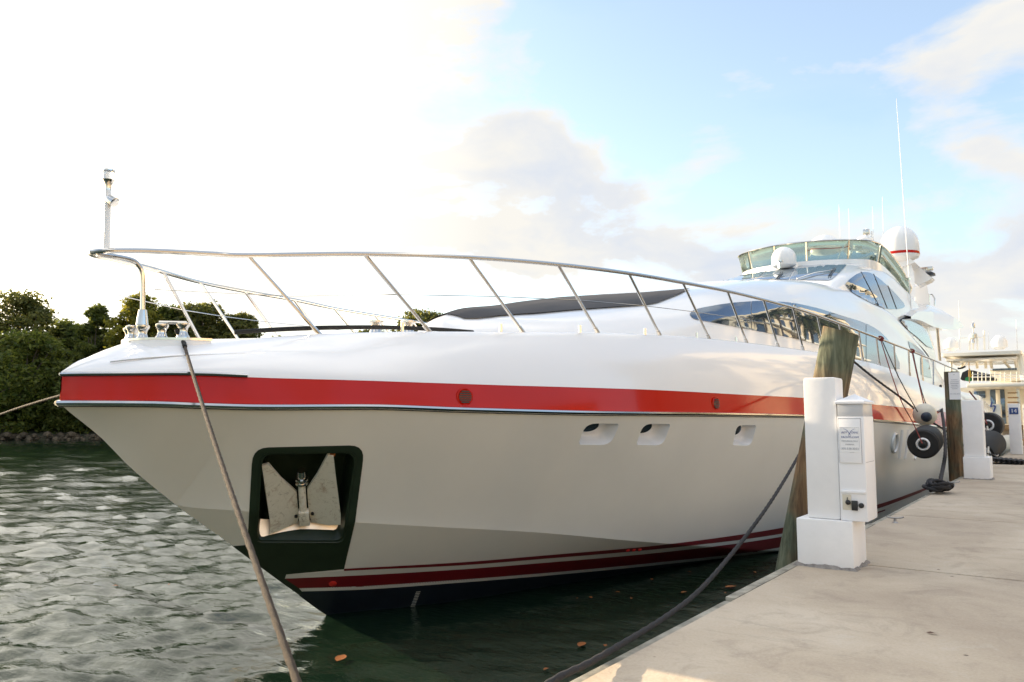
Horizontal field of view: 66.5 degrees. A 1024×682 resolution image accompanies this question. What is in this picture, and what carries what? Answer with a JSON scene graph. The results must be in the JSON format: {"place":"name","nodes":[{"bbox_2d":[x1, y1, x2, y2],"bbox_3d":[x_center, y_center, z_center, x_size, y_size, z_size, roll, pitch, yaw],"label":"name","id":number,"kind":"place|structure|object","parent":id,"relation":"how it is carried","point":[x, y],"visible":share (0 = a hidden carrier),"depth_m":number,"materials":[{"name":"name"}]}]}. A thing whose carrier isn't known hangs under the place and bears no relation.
{"place":"outdoors","nodes":[
{"label":"outdoors","id":0,"kind":"place"},
{"bbox_2d":[0,426,102,440],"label":"shore bank","id":1,"kind":"structure","parent":0,"point":[40,434],"depth_m":78.72,"materials":[{"name":"soil"}]},
{"bbox_2d":[0,286,68,359],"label":"tree","id":2,"kind":"object","parent":1,"relation":"on","point":[25,310],"visible":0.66,"depth_m":84.41,"materials":[{"name":"green plant"}]},
{"bbox_2d":[0,328,80,433],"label":"mangrove bush","id":3,"kind":"object","parent":1,"relation":"on","point":[23,383],"visible":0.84,"depth_m":78.16,"materials":[{"name":"green plant"}]},
{"bbox_2d":[0,431,101,440],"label":"shore rocks","id":4,"kind":"object","parent":1,"relation":"on","point":[49,436],"visible":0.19,"depth_m":76.46,"materials":[{"name":"grey stone"}]},
{"bbox_2d":[30,360,90,433],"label":"mangrove bush","id":5,"kind":"object","parent":1,"relation":"on","point":[64,419],"visible":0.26,"depth_m":78.41,"materials":[{"name":"green plant"}]},
{"bbox_2d":[38,318,92,386],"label":"tree","id":6,"kind":"object","parent":1,"relation":"on","point":[66,332],"visible":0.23,"depth_m":88.12,"materials":[{"name":"green plant"}]},
{"bbox_2d":[67,303,113,362],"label":"tree","id":7,"kind":"object","parent":1,"relation":"on","point":[96,315],"visible":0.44,"depth_m":83.65,"materials":[{"name":"green plant"}]},
{"bbox_2d":[100,291,164,348],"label":"tree","id":8,"kind":"object","parent":1,"relation":"on","point":[130,309],"visible":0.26,"depth_m":82.44,"materials":[{"name":"green plant"}]},
{"bbox_2d":[147,304,183,336],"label":"tree","id":9,"kind":"object","parent":1,"relation":"on","point":[165,312],"visible":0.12,"depth_m":85.09,"materials":[{"name":"green plant"}]},
{"bbox_2d":[166,299,234,338],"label":"tree","id":10,"kind":"object","parent":1,"relation":"on","point":[202,322],"visible":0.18,"depth_m":84.29,"materials":[{"name":"green plant"}]},
{"bbox_2d":[215,311,263,338],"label":"tree","id":11,"kind":"object","parent":1,"relation":"on","point":[235,323],"visible":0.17,"depth_m":85.51,"materials":[{"name":"green plant"}]},
{"bbox_2d":[355,329,385,332],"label":"tree","id":12,"kind":"object","parent":1,"relation":"on","point":[365,330],"visible":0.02,"depth_m":86.54,"materials":[{"name":"green plant"}]},
{"bbox_2d":[390,308,442,331],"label":"tree","id":13,"kind":"object","parent":1,"relation":"on","point":[426,316],"visible":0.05,"depth_m":85.14,"materials":[{"name":"green plant"}]},
{"bbox_2d":[0,440,778,681],"bbox_3d":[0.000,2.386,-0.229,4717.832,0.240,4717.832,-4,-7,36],"label":"water","id":14,"kind":"structure","parent":0,"point":[86,525],"depth_m":9.69,"materials":[{"name":"green liquid"}]},
{"bbox_2d":[335,654,345,660],"bbox_3d":[-1.692,3.125,7.715,0.107,0.006,0.214,1,-5,-5],"label":"floating leaf","id":15,"kind":"object","parent":14,"relation":"on","point":[339,657],"visible":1,"depth_m":7.71,"materials":[{"name":"orange plant"}]},
{"bbox_2d":[54,98,992,614],"bbox_3d":[14.685,-0.507,33.431,9.228,17.822,64.400,-4,-7,36],"label":"motor yacht","id":16,"kind":"object","parent":14,"relation":"on","point":[520,446],"visible":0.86,"depth_m":9.55,"materials":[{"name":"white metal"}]},
{"bbox_2d":[0,394,59,414],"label":"mooring line","id":17,"kind":"object","parent":16,"relation":"attached to","point":[32,403],"visible":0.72,"depth_m":9.46,"materials":[{"name":"beige fabric"}]},
{"bbox_2d":[262,453,340,533],"bbox_3d":[-2.224,1.626,8.328,0.764,0.917,0.736,1,-6,-8],"label":"anchor","id":18,"kind":"object","parent":16,"relation":"in","point":[323,502],"visible":1,"depth_m":8.37,"materials":[{"name":"white paint"}]},
{"bbox_2d":[234,325,473,334],"bbox_3d":[-1.599,-0.107,8.719,2.906,0.233,0.229,4,-7,-36],"label":"deck hose","id":19,"kind":"object","parent":16,"relation":"on","point":[307,328],"visible":0.91,"depth_m":8.43,"materials":[{"name":"black rubber"}]},
{"bbox_2d":[690,301,750,329],"bbox_3d":[4.005,-0.574,14.603,0.218,0.615,2.350,-5,-8,44],"label":"side window","id":20,"kind":"structure","parent":16,"relation":"in","point":[743,309],"depth_m":14.55,"materials":[{"name":"blue glass"}]},
{"bbox_2d":[751,301,791,337],"bbox_3d":[5.364,-0.527,16.124,0.153,0.809,2.428,-5,-7,40],"label":"side window","id":21,"kind":"structure","parent":16,"relation":"in","point":[781,316],"depth_m":16.06,"materials":[{"name":"grey glass"}]},
{"bbox_2d":[792,303,828,344],"bbox_3d":[6.961,-0.381,18.109,0.077,0.957,3.174,-4,-7,37],"label":"side window","id":22,"kind":"structure","parent":16,"relation":"in","point":[807,323],"depth_m":17.82,"materials":[{"name":"grey glass"}]},
{"bbox_2d":[830,312,865,361],"bbox_3d":[9.031,-0.065,20.876,0.088,1.256,4.431,-4,-7,36],"label":"side window","id":23,"kind":"structure","parent":16,"relation":"in","point":[851,322],"depth_m":21.33,"materials":[{"name":"blue glass"}]},
{"bbox_2d":[846,272,904,308],"bbox_3d":[12.258,-1.589,25.957,0.297,1.175,7.848,-4,-7,37],"label":"teardrop window","id":24,"kind":"structure","parent":16,"relation":"in","point":[857,284],"depth_m":25.16,"materials":[{"name":"blue glass"}]},
{"bbox_2d":[866,324,899,368],"bbox_3d":[11.502,0.266,24.253,0.089,1.271,5.120,-4,-7,36],"label":"side window","id":25,"kind":"structure","parent":16,"relation":"in","point":[871,350],"depth_m":23.74,"materials":[{"name":"blue glass"}]},
{"bbox_2d":[882,340,917,411],"bbox_3d":[8.165,0.708,16.767,0.356,1.635,1.004,1,-6,-14],"label":"fender line","id":26,"kind":"object","parent":16,"relation":"hanging from","point":[898,376],"visible":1,"depth_m":16.38,"materials":[{"name":"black fabric"}]},
{"bbox_2d":[913,403,936,424],"bbox_3d":[8.777,1.564,16.613,0.473,0.472,0.560,-4,-7,36],"label":"ball fender","id":27,"kind":"object","parent":26,"relation":"hanging from","point":[925,414],"visible":0.99,"depth_m":16.46,"materials":[{"name":"beige plastic"}]},
{"bbox_2d":[880,340,922,443],"bbox_3d":[8.060,0.959,16.155,0.208,2.250,2.041,0,-5,4],"label":"fender line","id":28,"kind":"object","parent":16,"relation":"hanging from","point":[898,393],"visible":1,"depth_m":16.11,"materials":[{"name":"red fabric"}]},
{"bbox_2d":[907,425,943,458],"bbox_3d":[8.395,2.040,15.863,0.618,0.663,0.939,-4,-7,36],"label":"cylinder fender","id":29,"kind":"object","parent":28,"relation":"hanging from","point":[932,438],"visible":0.98,"depth_m":15.54,"materials":[{"name":"black rubber"}]},
{"bbox_2d":[908,341,925,355],"bbox_3d":[15.602,0.317,30.016,0.024,0.344,3.837,-4,-7,36],"label":"window","id":30,"kind":"structure","parent":16,"relation":"in","point":[912,346],"depth_m":29.63,"materials":[{"name":"blue glass"}]},
{"bbox_2d":[912,352,923,402],"bbox_3d":[9.613,0.840,18.548,0.054,1.417,2.383,-2,-6,22],"label":"fender line","id":31,"kind":"object","parent":16,"relation":"hanging from","point":[917,377],"visible":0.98,"depth_m":18.26,"materials":[{"name":"red fabric"}]},
{"bbox_2d":[913,353,925,403],"bbox_3d":[9.721,0.854,18.728,0.090,1.409,2.257,-2,-6,22],"label":"fender line","id":32,"kind":"object","parent":16,"relation":"hanging from","point":[919,381],"visible":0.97,"depth_m":18.06,"materials":[{"name":"black fabric"}]},
{"bbox_2d":[854,361,995,455],"bbox_3d":[10.175,1.806,18.673,9.983,2.248,0.048,5,-8,-45],"label":"mooring line","id":33,"kind":"object","parent":16,"relation":"attached to","point":[882,384],"visible":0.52,"depth_m":16.53,"materials":[{"name":"black fabric"}]},
{"bbox_2d":[921,358,931,377],"bbox_3d":[16.380,1.058,30.958,0.078,0.744,2.669,-4,-7,36],"label":"window","id":34,"kind":"structure","parent":16,"relation":"in","point":[926,367],"depth_m":31.20,"materials":[{"name":"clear glass"}]},
{"bbox_2d":[939,385,946,479],"bbox_3d":[10.088,1.893,18.308,0.164,2.106,10.518,-3,-6,29],"label":"hanging line","id":35,"kind":"object","parent":16,"relation":"hanging from","point":[942,470],"visible":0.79,"depth_m":16.71,"materials":[{"name":"black fabric"}]},
{"bbox_2d":[965,362,971,382],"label":"ensign flag","id":36,"kind":"object","parent":16,"relation":"attached to","point":[968,378],"visible":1,"depth_m":50.73,"materials":[{"name":"green fabric"}]},
{"bbox_2d":[999,435,1022,456],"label":"sausage fender","id":37,"kind":"object","parent":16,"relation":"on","point":[1007,439],"visible":0.1,"depth_m":29.25,"materials":[{"name":"beige plastic"}]},
{"bbox_2d":[775,326,858,570],"bbox_3d":[2.446,2.136,6.851,1.266,4.531,0.303,-3,-6,25],"label":"wooden piling","id":38,"kind":"object","parent":14,"relation":"in","point":[837,350],"visible":0.39,"depth_m":6.75,"materials":[{"name":"brown wood"}]},
{"bbox_2d":[944,371,963,481],"bbox_3d":[8.980,2.868,15.761,0.294,4.498,0.284,-4,-7,36],"label":"wooden piling","id":39,"kind":"object","parent":14,"relation":"in","point":[954,438],"visible":0.45,"depth_m":15.75,"materials":[{"name":"brown wood"}]},
{"bbox_2d":[948,372,960,399],"bbox_3d":[8.941,0.908,15.779,0.200,0.548,0.020,-4,-7,36],"label":"notice board","id":40,"kind":"object","parent":39,"relation":"attached to","point":[954,387],"visible":1,"depth_m":15.77,"materials":[{"name":"white paper"}]},
{"bbox_2d":[942,300,1023,445],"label":"pale motor yacht","id":41,"kind":"object","parent":14,"relation":"on","point":[1002,392],"visible":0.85,"depth_m":54.33,"materials":[{"name":"beige paint"}]},
{"bbox_2d":[958,366,996,380],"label":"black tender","id":42,"kind":"object","parent":41,"relation":"on","point":[964,375],"visible":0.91,"depth_m":52.88,"materials":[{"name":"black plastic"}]},
{"bbox_2d":[974,391,985,397],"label":"saloon window","id":43,"kind":"structure","parent":41,"relation":"in","point":[981,393],"depth_m":55.42,"materials":[{"name":"grey glass"}]},
{"bbox_2d":[990,390,1005,423],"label":"saloon door","id":44,"kind":"structure","parent":41,"relation":"in","point":[996,396],"depth_m":54.70,"materials":[{"name":"grey glass"}]},
{"bbox_2d":[992,368,1016,370],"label":"house window","id":45,"kind":"structure","parent":41,"relation":"in","point":[998,368],"depth_m":55.01,"materials":[{"name":"grey glass"}]},
{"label":"dock support","id":46,"kind":"structure","parent":14,"relation":"in","visible":0},
{"bbox_2d":[582,446,1023,681],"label":"dock","id":47,"kind":"object","parent":46,"relation":"on","point":[946,568],"visible":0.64,"depth_m":4.72,"materials":[{"name":"concrete"}]},
{"bbox_2d":[570,451,1009,681],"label":"dock edge timber","id":48,"kind":"object","parent":47,"relation":"attached to","point":[752,586],"visible":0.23,"depth_m":5.00,"materials":[{"name":"beige wood"}]},
{"bbox_2d":[793,377,869,571],"bbox_3d":[2.610,1.064,6.439,0.522,1.515,0.541,-4,-7,36],"label":"dock post","id":49,"kind":"object","parent":47,"relation":"on","point":[828,537],"visible":0.96,"depth_m":6.29,"materials":[{"name":"white paint"}]},
{"bbox_2d":[544,454,797,681],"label":"mooring line","id":50,"kind":"object","parent":49,"relation":"attached to","point":[580,667],"visible":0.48,"depth_m":4.59,"materials":[{"name":"black fabric"}]},
{"bbox_2d":[834,394,876,521],"bbox_3d":[2.787,0.929,6.314,0.223,1.001,0.394,-4,-7,36],"label":"power pedestal","id":51,"kind":"object","parent":49,"relation":"on","point":[857,478],"visible":1,"depth_m":6.18,"materials":[{"name":"white plastic"}]},
{"bbox_2d":[838,418,861,462],"bbox_3d":[2.676,0.788,6.184,0.168,0.351,0.012,-4,-7,36],"label":"door","id":52,"kind":"structure","parent":51,"relation":"in","point":[844,457],"depth_m":6.18,"materials":[{"name":"white"}]},
{"bbox_2d":[886,516,903,522],"bbox_3d":[4.319,2.010,8.805,0.181,0.077,0.066,0,-5,0],"label":"dock cleat","id":53,"kind":"object","parent":47,"relation":"on","point":[895,519],"visible":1,"depth_m":8.79,"materials":[{"name":"metal"}]},
{"bbox_2d":[922,478,953,491],"bbox_3d":[6.637,2.264,12.168,0.419,0.212,0.595,-4,-7,36],"label":"rope coil","id":54,"kind":"object","parent":47,"relation":"on","point":[934,485],"visible":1,"depth_m":12.04,"materials":[{"name":"black fabric"}]},
{"bbox_2d":[961,400,993,479],"bbox_3d":[8.980,1.899,15.082,0.534,1.503,0.625,-4,-7,36],"label":"dock post","id":55,"kind":"object","parent":47,"relation":"on","point":[977,463],"visible":1,"depth_m":14.91,"materials":[{"name":"white paint"}]},
{"bbox_2d":[992,456,1023,464],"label":"rope coil","id":56,"kind":"object","parent":47,"relation":"on","point":[1008,460],"visible":0.69,"depth_m":19.44,"materials":[{"name":"black fabric"}]},
{"bbox_2d":[1008,404,1022,453],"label":"dock post","id":57,"kind":"object","parent":47,"relation":"on","point":[1015,428],"visible":1,"depth_m":24.56,"materials":[{"name":"white paint"}]},
{"bbox_2d":[0,0,1023,387],"label":"sky","id":58,"kind":"structure","parent":0,"point":[673,139],"materials":[{"name":"white"}]},
{"bbox_3d":[16.152,2.287,26.934,0.628,1.140,3.285,-4,-7,36],"label":"fender line","id":59,"kind":"object","parent":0,"visible":0},
{"bbox_2d":[984,412,1004,433],"bbox_3d":[16.198,2.853,26.519,0.857,0.857,1.064,-4,-7,36],"label":"cylinder fender","id":60,"kind":"object","parent":59,"relation":"hanging from","point":[995,422],"visible":0.59,"depth_m":26.06,"materials":[{"name":"black rubber"}]},
{"bbox_3d":[14.532,3.061,23.869,0.211,0.909,2.349,-4,-7,36],"label":"fender line","id":61,"kind":"object","parent":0,"visible":0},
{"bbox_2d":[985,430,1006,456],"bbox_3d":[14.795,3.322,24.336,1.256,1.072,0.819,4,-7,-38],"label":"cylinder fender","id":62,"kind":"object","parent":61,"relation":"hanging from","point":[996,442],"visible":0.35,"depth_m":24.05,"materials":[{"name":"black rubber"}]},
{"bbox_3d":[-0.476,1.352,2.197,0.109,0.128,0.312,-4,-7,36],"label":"dock cleat","id":63,"kind":"object","parent":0,"visible":0},
{"bbox_2d":[184,346,301,681],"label":"mooring line","id":64,"kind":"object","parent":63,"relation":"attached to","point":[284,646],"visible":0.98,"depth_m":3.68,"materials":[{"name":"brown fabric"}]},
{"bbox_2d":[174,329,186,347],"bbox_3d":[-3.188,-0.022,7.559,0.082,0.218,0.314,5,-7,-40],"label":"chafe sleeve","id":65,"kind":"object","parent":64,"relation":"attached to","point":[183,342],"visible":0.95,"depth_m":7.58,"materials":[{"name":"black fabric"}]}
]}

